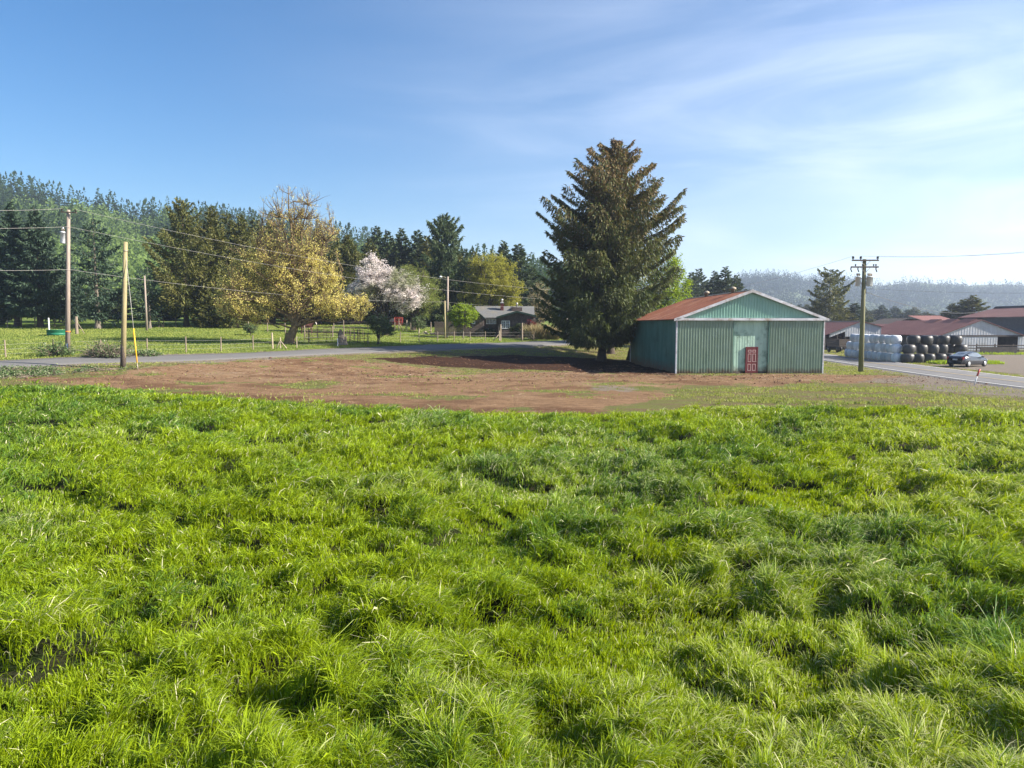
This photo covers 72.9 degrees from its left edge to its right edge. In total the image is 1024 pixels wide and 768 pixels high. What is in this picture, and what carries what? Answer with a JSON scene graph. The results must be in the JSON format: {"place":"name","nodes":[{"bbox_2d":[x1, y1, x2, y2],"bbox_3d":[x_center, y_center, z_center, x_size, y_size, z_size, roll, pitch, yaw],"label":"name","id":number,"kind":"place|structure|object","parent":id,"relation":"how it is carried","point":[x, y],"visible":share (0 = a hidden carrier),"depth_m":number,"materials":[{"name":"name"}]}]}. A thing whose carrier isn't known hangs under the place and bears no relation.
{"place":"outdoors","nodes":[
{"label":"outdoors","id":0,"kind":"place"},
{"bbox_2d":[25,206,192,301],"bbox_3d":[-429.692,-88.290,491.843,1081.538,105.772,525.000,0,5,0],"label":"hills","id":1,"kind":"structure","parent":0,"point":[112,263],"depth_m":310.54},
{"bbox_2d":[0,170,579,319],"bbox_3d":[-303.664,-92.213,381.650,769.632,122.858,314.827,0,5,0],"label":"hillside forest","id":2,"kind":"object","parent":1,"relation":"on","point":[138,255],"visible":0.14,"depth_m":448.26,"materials":[{"name":"plant"}]},
{"bbox_2d":[132,291,182,319],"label":"conifer","id":3,"kind":"object","parent":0,"point":[165,315],"visible":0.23,"depth_m":133.78,"materials":[{"name":"green plant"}]},
{"bbox_2d":[0,340,575,366],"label":"country road","id":4,"kind":"structure","parent":0,"point":[79,360],"depth_m":66.84,"materials":[{"name":"asphalt"}]},
{"bbox_2d":[0,379,1023,767],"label":"tall grass","id":5,"kind":"structure","parent":0,"point":[416,697],"depth_m":10.10,"materials":[{"name":"plant"}]},
{"bbox_2d":[0,302,1023,767],"bbox_3d":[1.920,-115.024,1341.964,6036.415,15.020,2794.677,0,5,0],"label":"ground","id":6,"kind":"structure","parent":0,"point":[634,396],"depth_m":39.15,"materials":[{"name":"plant"}]},
{"bbox_2d":[0,201,46,326],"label":"fir tree","id":7,"kind":"object","parent":6,"relation":"on","point":[12,223],"visible":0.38,"depth_m":105.45,"materials":[{"name":"green plant"}]},
{"bbox_2d":[0,206,75,326],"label":"fir tree","id":8,"kind":"object","parent":6,"relation":"on","point":[37,247],"visible":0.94,"depth_m":104.42,"materials":[{"name":"green plant"}]},
{"bbox_2d":[26,340,79,356],"bbox_3d":[-40.344,-3.047,61.035,4.371,1.747,3.164,0,5,0],"label":"bramble bush","id":9,"kind":"object","parent":6,"relation":"on","point":[58,349],"visible":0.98,"depth_m":60.90,"materials":[{"name":"green plant"}]},
{"bbox_2d":[60,209,76,349],"bbox_3d":[-39.283,-8.805,61.431,1.524,13.152,0.505,3,5,0],"label":"utility pole","id":10,"kind":"object","parent":6,"relation":"on","point":[64,237],"visible":0.96,"depth_m":61.27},
{"bbox_2d":[43,251,94,322],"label":"fir tree","id":11,"kind":"object","parent":6,"relation":"on","point":[75,311],"visible":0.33,"depth_m":120.33,"materials":[{"name":"green plant"}]},
{"bbox_2d":[1,366,136,378],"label":"dead brush","id":12,"kind":"object","parent":6,"relation":"on","point":[99,369],"visible":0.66,"depth_m":51.81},
{"bbox_2d":[0,363,141,378],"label":"bramble cover","id":13,"kind":"object","parent":6,"relation":"on","point":[12,372],"visible":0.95,"depth_m":50.94,"materials":[{"name":"green plant"}]},
{"bbox_2d":[57,218,131,328],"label":"fir tree","id":14,"kind":"object","parent":6,"relation":"on","point":[98,316],"visible":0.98,"depth_m":102.41,"materials":[{"name":"green plant"}]},
{"bbox_2d":[76,337,138,357],"bbox_3d":[-35.547,-3.037,60.794,5.723,2.277,3.706,0,5,0],"label":"bush","id":15,"kind":"object","parent":6,"relation":"on","point":[103,350],"visible":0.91,"depth_m":60.18,"materials":[{"name":"green plant"}]},
{"bbox_2d":[100,288,142,318],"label":"conifer","id":16,"kind":"object","parent":6,"relation":"on","point":[118,309],"visible":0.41,"depth_m":138.50,"materials":[{"name":"green plant"}]},
{"bbox_2d":[120,242,137,369],"bbox_3d":[-29.420,-5.919,53.329,2.386,9.999,0.669,3,5,29],"label":"guyed pole","id":17,"kind":"object","parent":6,"relation":"on","point":[124,316],"visible":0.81,"depth_m":53.53,"materials":[{"name":"wood"}]},
{"bbox_2d":[2,332,273,357],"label":"wire fence","id":18,"kind":"object","parent":6,"relation":"on","point":[185,344],"visible":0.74,"depth_m":68.13,"materials":[{"name":"brown wood"}]},
{"bbox_2d":[127,347,163,356],"bbox_3d":[-33.410,-2.718,63.034,3.214,1.297,2.747,0,5,0],"label":"bramble bush","id":19,"kind":"object","parent":6,"relation":"on","point":[150,353],"visible":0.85,"depth_m":62.59,"materials":[{"name":"green plant"}]},
{"bbox_2d":[144,276,147,329],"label":"utility pole","id":20,"kind":"object","parent":6,"relation":"on","point":[146,321],"visible":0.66,"depth_m":99.34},
{"bbox_2d":[127,266,171,327],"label":"fir tree","id":21,"kind":"object","parent":6,"relation":"on","point":[142,304],"visible":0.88,"depth_m":104.77,"materials":[{"name":"green plant"}]},
{"bbox_2d":[7,317,344,336],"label":"wire fence","id":22,"kind":"object","parent":6,"relation":"on","point":[163,324],"visible":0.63,"depth_m":105.55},
{"bbox_2d":[140,198,221,326],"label":"spruce tree","id":23,"kind":"object","parent":6,"relation":"on","point":[178,268],"visible":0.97,"depth_m":107.24,"materials":[{"name":"green plant"}]},
{"bbox_2d":[187,288,227,327],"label":"conifer","id":24,"kind":"object","parent":6,"relation":"on","point":[211,317],"visible":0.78,"depth_m":107.60,"materials":[{"name":"green plant"}]},
{"bbox_2d":[187,206,251,310],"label":"spruce tree","id":25,"kind":"object","parent":6,"relation":"on","point":[211,225],"visible":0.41,"depth_m":111.56,"materials":[{"name":"green plant"}]},
{"bbox_2d":[204,213,236,320],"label":"conifer","id":26,"kind":"object","parent":6,"relation":"on","point":[230,223],"visible":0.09,"depth_m":131.51,"materials":[{"name":"green plant"}]},
{"bbox_2d":[214,288,257,328],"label":"bush","id":27,"kind":"object","parent":6,"relation":"on","point":[228,324],"visible":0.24,"depth_m":106.31,"materials":[{"name":"green plant"}]},
{"bbox_2d":[218,214,273,312],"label":"spruce tree","id":28,"kind":"object","parent":6,"relation":"on","point":[241,226],"visible":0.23,"depth_m":114.52,"materials":[{"name":"green plant"}]},
{"bbox_2d":[246,218,278,321],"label":"conifer","id":29,"kind":"object","parent":6,"relation":"on","point":[254,227],"visible":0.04,"depth_m":133.48,"materials":[{"name":"green plant"}]},
{"bbox_2d":[247,220,297,323],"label":"spruce tree","id":30,"kind":"object","parent":6,"relation":"on","point":[272,320],"visible":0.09,"depth_m":119.98,"materials":[{"name":"green plant"}]},
{"bbox_2d":[210,185,374,343],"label":"maple tree","id":31,"kind":"object","parent":6,"relation":"on","point":[292,310],"visible":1,"depth_m":78.17,"materials":[{"name":"yellow plant"}]},
{"bbox_2d":[284,230,347,324],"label":"spruce tree","id":32,"kind":"object","parent":6,"relation":"on","point":[335,287],"visible":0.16,"depth_m":119.66,"materials":[{"name":"green plant"}]},
{"bbox_2d":[323,238,341,321],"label":"conifer","id":33,"kind":"object","parent":6,"relation":"on","point":[335,245],"visible":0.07,"depth_m":135.72,"materials":[{"name":"green plant"}]},
{"bbox_2d":[304,327,368,342],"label":"pipe corral","id":34,"kind":"object","parent":6,"relation":"on","point":[358,330],"visible":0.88,"depth_m":82.97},
{"bbox_2d":[336,329,347,345],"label":"stump","id":35,"kind":"object","parent":6,"relation":"on","point":[341,339],"visible":0.91,"depth_m":80.03,"materials":[{"name":"wood"}]},
{"bbox_2d":[327,234,377,324],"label":"spruce tree","id":36,"kind":"object","parent":6,"relation":"on","point":[351,258],"visible":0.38,"depth_m":121.38,"materials":[{"name":"green plant"}]},
{"bbox_2d":[358,238,386,294],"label":"conifer","id":37,"kind":"object","parent":6,"relation":"on","point":[366,250],"visible":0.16,"depth_m":135.76,"materials":[{"name":"green plant"}]},
{"bbox_2d":[368,225,386,263],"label":"conifer","id":38,"kind":"object","parent":6,"relation":"on","point":[375,238],"visible":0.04,"depth_m":152.48,"materials":[{"name":"green plant"}]},
{"bbox_2d":[364,312,397,343],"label":"roadside shrub","id":39,"kind":"object","parent":6,"relation":"on","point":[386,328],"visible":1,"depth_m":81.86,"materials":[{"name":"green plant"}]},
{"bbox_2d":[343,250,431,334],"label":"blossom tree","id":40,"kind":"object","parent":6,"relation":"on","point":[394,293],"visible":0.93,"depth_m":98.45,"materials":[{"name":"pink plant"}]},
{"bbox_2d":[368,229,406,296],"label":"conifer","id":41,"kind":"object","parent":6,"relation":"on","point":[387,247],"visible":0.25,"depth_m":147.30,"materials":[{"name":"green plant"}]},
{"bbox_2d":[368,267,422,323],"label":"conifer","id":42,"kind":"object","parent":6,"relation":"on","point":[408,319],"visible":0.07,"depth_m":130.02,"materials":[{"name":"green plant"}]},
{"bbox_2d":[384,228,413,275],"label":"conifer","id":43,"kind":"object","parent":6,"relation":"on","point":[401,236],"visible":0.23,"depth_m":149.30,"materials":[{"name":"green plant"}]},
{"bbox_2d":[296,323,533,347],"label":"wire fence","id":44,"kind":"object","parent":6,"relation":"on","point":[437,336],"visible":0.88,"depth_m":90.30,"materials":[{"name":"brown wood"}]},
{"bbox_2d":[404,230,426,272],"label":"conifer","id":45,"kind":"object","parent":6,"relation":"on","point":[415,247],"visible":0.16,"depth_m":147.41,"materials":[{"name":"green plant"}]},
{"bbox_2d":[388,262,444,330],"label":"willow tree","id":46,"kind":"object","parent":6,"relation":"on","point":[415,313],"visible":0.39,"depth_m":110.70,"materials":[{"name":"green plant"}]},
{"bbox_2d":[410,316,426,330],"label":"yard shrub","id":47,"kind":"object","parent":6,"relation":"on","point":[419,324],"visible":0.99,"depth_m":107.89,"materials":[{"name":"green plant"}]},
{"bbox_2d":[408,235,434,312],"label":"conifer","id":48,"kind":"object","parent":6,"relation":"on","point":[425,245],"visible":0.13,"depth_m":143.53,"materials":[{"name":"green plant"}]},
{"bbox_2d":[439,276,448,337],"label":"lamp pole","id":49,"kind":"object","parent":6,"relation":"on","point":[447,320],"visible":0.93,"depth_m":98.39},
{"bbox_2d":[414,212,476,325],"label":"cedar tree","id":50,"kind":"object","parent":6,"relation":"on","point":[445,262],"visible":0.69,"depth_m":122.99,"materials":[{"name":"green plant"}]},
{"bbox_2d":[434,321,462,335],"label":"board fence","id":51,"kind":"object","parent":6,"relation":"on","point":[439,327],"visible":0.34,"depth_m":103.18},
{"bbox_2d":[446,302,479,337],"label":"ornamental tree","id":52,"kind":"object","parent":6,"relation":"on","point":[464,314],"visible":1,"depth_m":97.80,"materials":[{"name":"green plant"}]},
{"bbox_2d":[457,250,495,305],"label":"conifer","id":53,"kind":"object","parent":6,"relation":"on","point":[473,256],"visible":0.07,"depth_m":147.90,"materials":[{"name":"green plant"}]},
{"bbox_2d":[456,250,526,309],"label":"broadleaf tree","id":54,"kind":"object","parent":6,"relation":"on","point":[495,281],"visible":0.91,"depth_m":121.65,"materials":[{"name":"green plant"}]},
{"bbox_2d":[84,356,909,380],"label":"dead twigs","id":55,"kind":"object","parent":6,"relation":"on","point":[461,378],"visible":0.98,"depth_m":55.50,"materials":[{"name":"wood"}]},
{"bbox_2d":[464,299,535,337],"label":"farmhouse","id":56,"kind":"object","parent":6,"relation":"on","point":[495,317],"visible":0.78,"depth_m":103.01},
{"bbox_2d":[490,240,514,302],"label":"conifer","id":57,"kind":"object","parent":6,"relation":"on","point":[504,246],"visible":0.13,"depth_m":155.51,"materials":[{"name":"green plant"}]},
{"bbox_2d":[24,355,987,383],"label":"dirt clods","id":58,"kind":"object","parent":6,"relation":"on","point":[448,378],"visible":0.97,"depth_m":55.79,"materials":[{"name":"soil"}]},
{"bbox_2d":[0,322,1023,414],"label":"short grass","id":59,"kind":"structure","parent":6,"relation":"on","point":[472,340],"depth_m":72.77,"materials":[{"name":"plant"}]},
{"bbox_2d":[508,323,526,337],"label":"dark shrub","id":60,"kind":"object","parent":6,"relation":"on","point":[517,328],"visible":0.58,"depth_m":101.29,"materials":[{"name":"green plant"}]},
{"bbox_2d":[494,243,542,320],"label":"conifer","id":61,"kind":"object","parent":6,"relation":"on","point":[526,281],"visible":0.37,"depth_m":147.44,"materials":[{"name":"green plant"}]},
{"bbox_2d":[526,282,552,322],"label":"understory tree","id":62,"kind":"object","parent":6,"relation":"on","point":[535,305],"visible":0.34,"depth_m":116.86,"materials":[{"name":"green plant"}]},
{"bbox_2d":[528,267,555,324],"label":"conifer","id":63,"kind":"object","parent":6,"relation":"on","point":[533,273],"visible":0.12,"depth_m":155.98,"materials":[{"name":"green plant"}]},
{"bbox_2d":[531,137,687,361],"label":"spruce tree","id":64,"kind":"object","parent":6,"relation":"on","point":[605,231],"visible":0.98,"depth_m":72.56,"materials":[{"name":"green plant"}]},
{"bbox_2d":[634,247,693,310],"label":"leafy tree","id":65,"kind":"object","parent":6,"relation":"on","point":[675,292],"visible":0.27,"depth_m":90.17,"materials":[{"name":"green plant"}]},
{"bbox_2d":[677,272,702,300],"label":"conifer","id":66,"kind":"object","parent":6,"relation":"on","point":[695,284],"visible":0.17,"depth_m":207.52,"materials":[{"name":"green plant"}]},
{"bbox_2d":[686,268,709,295],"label":"conifer","id":67,"kind":"object","parent":6,"relation":"on","point":[700,277],"visible":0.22,"depth_m":212.11,"materials":[{"name":"green plant"}]},
{"bbox_2d":[699,271,719,295],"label":"conifer","id":68,"kind":"object","parent":6,"relation":"on","point":[711,283],"visible":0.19,"depth_m":168.25,"materials":[{"name":"green plant"}]},
{"bbox_2d":[709,266,735,294],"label":"conifer","id":69,"kind":"object","parent":6,"relation":"on","point":[725,283],"visible":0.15,"depth_m":162.94,"materials":[{"name":"green plant"}]},
{"bbox_2d":[731,274,746,291],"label":"conifer","id":70,"kind":"object","parent":6,"relation":"on","point":[738,282],"visible":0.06,"depth_m":169.99,"materials":[{"name":"green plant"}]},
{"bbox_2d":[807,267,855,320],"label":"pine tree","id":71,"kind":"object","parent":6,"relation":"on","point":[825,301],"visible":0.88,"depth_m":162.59,"materials":[{"name":"green plant"}]},
{"bbox_2d":[826,339,849,351],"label":"farm wagon","id":72,"kind":"object","parent":6,"relation":"on","point":[838,344],"visible":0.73,"depth_m":105.03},
{"bbox_2d":[824,320,882,349],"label":"machinery shed","id":73,"kind":"structure","parent":6,"relation":"on","point":[834,328],"depth_m":117.91,"materials":[{"name":"metal"}]},
{"bbox_2d":[826,324,886,347],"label":"lean to shed","id":74,"kind":"object","parent":6,"relation":"on","point":[841,335],"visible":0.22,"depth_m":128.10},
{"bbox_2d":[848,303,869,322],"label":"conifer","id":75,"kind":"object","parent":6,"relation":"on","point":[855,308],"visible":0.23,"depth_m":176.41,"materials":[{"name":"green plant"}]},
{"bbox_2d":[850,256,878,371],"bbox_3d":[30.236,-5.848,59.981,2.428,10.237,0.748,0,5,0],"label":"utility pole","id":76,"kind":"object","parent":6,"relation":"on","point":[867,280],"visible":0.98,"depth_m":59.74,"materials":[{"name":"wood"}]},
{"bbox_2d":[870,305,891,321],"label":"conifer","id":77,"kind":"object","parent":6,"relation":"on","point":[881,311],"visible":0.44,"depth_m":298.57,"materials":[{"name":"green plant"}]},
{"bbox_2d":[871,318,915,323],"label":"feed shed","id":78,"kind":"structure","parent":6,"relation":"on","point":[886,321],"depth_m":153.10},
{"bbox_2d":[891,353,901,361],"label":"hay bale","id":79,"kind":"object","parent":6,"relation":"on","point":[895,357],"visible":0.73,"depth_m":76.06},
{"bbox_2d":[890,344,901,352],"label":"hay bale","id":80,"kind":"object","parent":79,"relation":"on","point":[895,348],"visible":0.98,"depth_m":76.24},
{"bbox_2d":[889,335,901,343],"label":"hay bale","id":81,"kind":"object","parent":80,"relation":"on","point":[895,339],"visible":0.94,"depth_m":76.47},
{"bbox_2d":[900,353,914,362],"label":"hay bale","id":82,"kind":"object","parent":6,"relation":"on","point":[908,358],"visible":1,"depth_m":74.71},
{"bbox_2d":[902,344,915,353],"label":"hay bale","id":83,"kind":"object","parent":82,"relation":"on","point":[908,348],"visible":0.99,"depth_m":75.06},
{"bbox_2d":[906,335,920,344],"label":"hay bale","id":84,"kind":"object","parent":83,"relation":"on","point":[914,339],"visible":0.97,"depth_m":75.29},
{"bbox_2d":[908,315,948,319],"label":"pink roofed shed","id":85,"kind":"structure","parent":6,"relation":"on","point":[924,317],"depth_m":142.69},
{"bbox_2d":[924,353,934,362],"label":"hay bale","id":86,"kind":"object","parent":6,"relation":"on","point":[930,357],"visible":0.69,"depth_m":74.76},
{"bbox_2d":[916,344,927,353],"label":"hay bale","id":87,"kind":"object","parent":86,"relation":"on","point":[921,348],"visible":0.98,"depth_m":75.10},
{"bbox_2d":[920,335,933,344],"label":"hay bale","id":88,"kind":"object","parent":87,"relation":"on","point":[927,339],"visible":0.93,"depth_m":75.18},
{"bbox_2d":[935,353,946,360],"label":"hay bale","id":89,"kind":"object","parent":6,"relation":"on","point":[941,356],"visible":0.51,"depth_m":75.12},
{"bbox_2d":[938,344,947,353],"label":"hay bale","id":90,"kind":"object","parent":89,"relation":"on","point":[943,348],"visible":0.81,"depth_m":75.73},
{"bbox_2d":[937,335,949,344],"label":"hay bale","id":91,"kind":"object","parent":90,"relation":"on","point":[943,339],"visible":0.97,"depth_m":75.79},
{"bbox_2d":[940,303,962,318],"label":"conifer","id":92,"kind":"object","parent":6,"relation":"on","point":[948,313],"visible":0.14,"depth_m":163.57,"materials":[{"name":"green plant"}]},
{"bbox_2d":[881,319,1023,351],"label":"livestock barn","id":93,"kind":"structure","parent":6,"relation":"on","point":[975,332],"depth_m":104.95,"materials":[{"name":"metal"}]},
{"bbox_2d":[962,337,997,350],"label":"sliding door","id":94,"kind":"structure","parent":93,"relation":"in","point":[966,340],"depth_m":103.99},
{"bbox_2d":[955,344,967,352],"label":"hay bale","id":95,"kind":"object","parent":6,"relation":"on","point":[961,348],"visible":0.66,"depth_m":76.22},
{"bbox_2d":[949,335,962,344],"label":"hay bale","id":96,"kind":"object","parent":95,"relation":"on","point":[956,339],"visible":0.91,"depth_m":75.70},
{"bbox_2d":[947,351,987,366],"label":"parked car","id":97,"kind":"object","parent":6,"relation":"on","point":[968,358],"visible":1,"depth_m":67.57,"materials":[{"name":"paint"}]},
{"bbox_2d":[950,295,990,319],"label":"conifer","id":98,"kind":"object","parent":6,"relation":"on","point":[968,303],"visible":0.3,"depth_m":158.66,"materials":[{"name":"green plant"}]},
{"bbox_2d":[926,351,1023,364],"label":"yard weeds","id":99,"kind":"object","parent":6,"relation":"on","point":[980,353],"visible":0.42,"depth_m":73.59,"materials":[{"name":"green plant"}]},
{"bbox_2d":[958,305,1023,336],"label":"hay barn","id":100,"kind":"structure","parent":6,"relation":"on","point":[1014,321],"depth_m":139.11,"materials":[{"name":"metal"}]},
{"bbox_2d":[976,347,1017,354],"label":"feed bunk","id":101,"kind":"object","parent":6,"relation":"on","point":[998,350],"visible":0.82,"depth_m":97.44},
{"bbox_2d":[0,0,1023,289],"label":"sky","id":102,"kind":"structure","parent":0,"point":[800,135],"materials":[{"name":"blue"}]},
{"bbox_2d":[520,323,560,339],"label":"ornamental grass","id":103,"kind":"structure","parent":0,"point":[539,331],"depth_m":97.52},
{"bbox_2d":[630,287,828,373],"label":"pole barn","id":104,"kind":"structure","parent":0,"point":[746,331],"depth_m":58.29,"materials":[{"name":"metal"}]},
{"bbox_2d":[677,320,733,372],"bbox_3d":[16.202,-3.105,58.098,4.740,4.440,0.083,0,5,-2],"label":"sliding door","id":105,"kind":"structure","parent":104,"relation":"in","point":[703,346],"depth_m":58.09,"materials":[{"name":"metal"}]},
{"bbox_2d":[745,347,757,372],"bbox_3d":[20.185,-2.025,58.436,1.040,2.210,0.110,0,5,-2],"label":"door","id":106,"kind":"structure","parent":104,"relation":"in","point":[751,353],"depth_m":58.39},
{"bbox_2d":[767,321,823,372],"bbox_3d":[23.863,-3.127,58.362,4.650,4.440,0.083,0,5,-2],"label":"sliding door","id":107,"kind":"structure","parent":104,"relation":"in","point":[793,346],"depth_m":58.36,"materials":[{"name":"metal"}]},
{"bbox_2d":[662,277,1023,313],"bbox_3d":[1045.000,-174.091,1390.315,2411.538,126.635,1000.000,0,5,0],"label":"hills","id":108,"kind":"structure","parent":0,"point":[874,305],"depth_m":1226.89,"materials":[{"name":"plant"}]},
{"bbox_2d":[552,266,1023,320],"bbox_3d":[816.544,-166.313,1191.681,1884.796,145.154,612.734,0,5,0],"label":"ridge forest","id":109,"kind":"object","parent":108,"relation":"on","point":[895,289],"visible":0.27,"depth_m":1250.45,"materials":[{"name":"plant"}]},
{"bbox_2d":[824,354,1023,388],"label":"road","id":110,"kind":"structure","parent":0,"point":[981,378],"depth_m":58.94,"materials":[{"name":"asphalt"}]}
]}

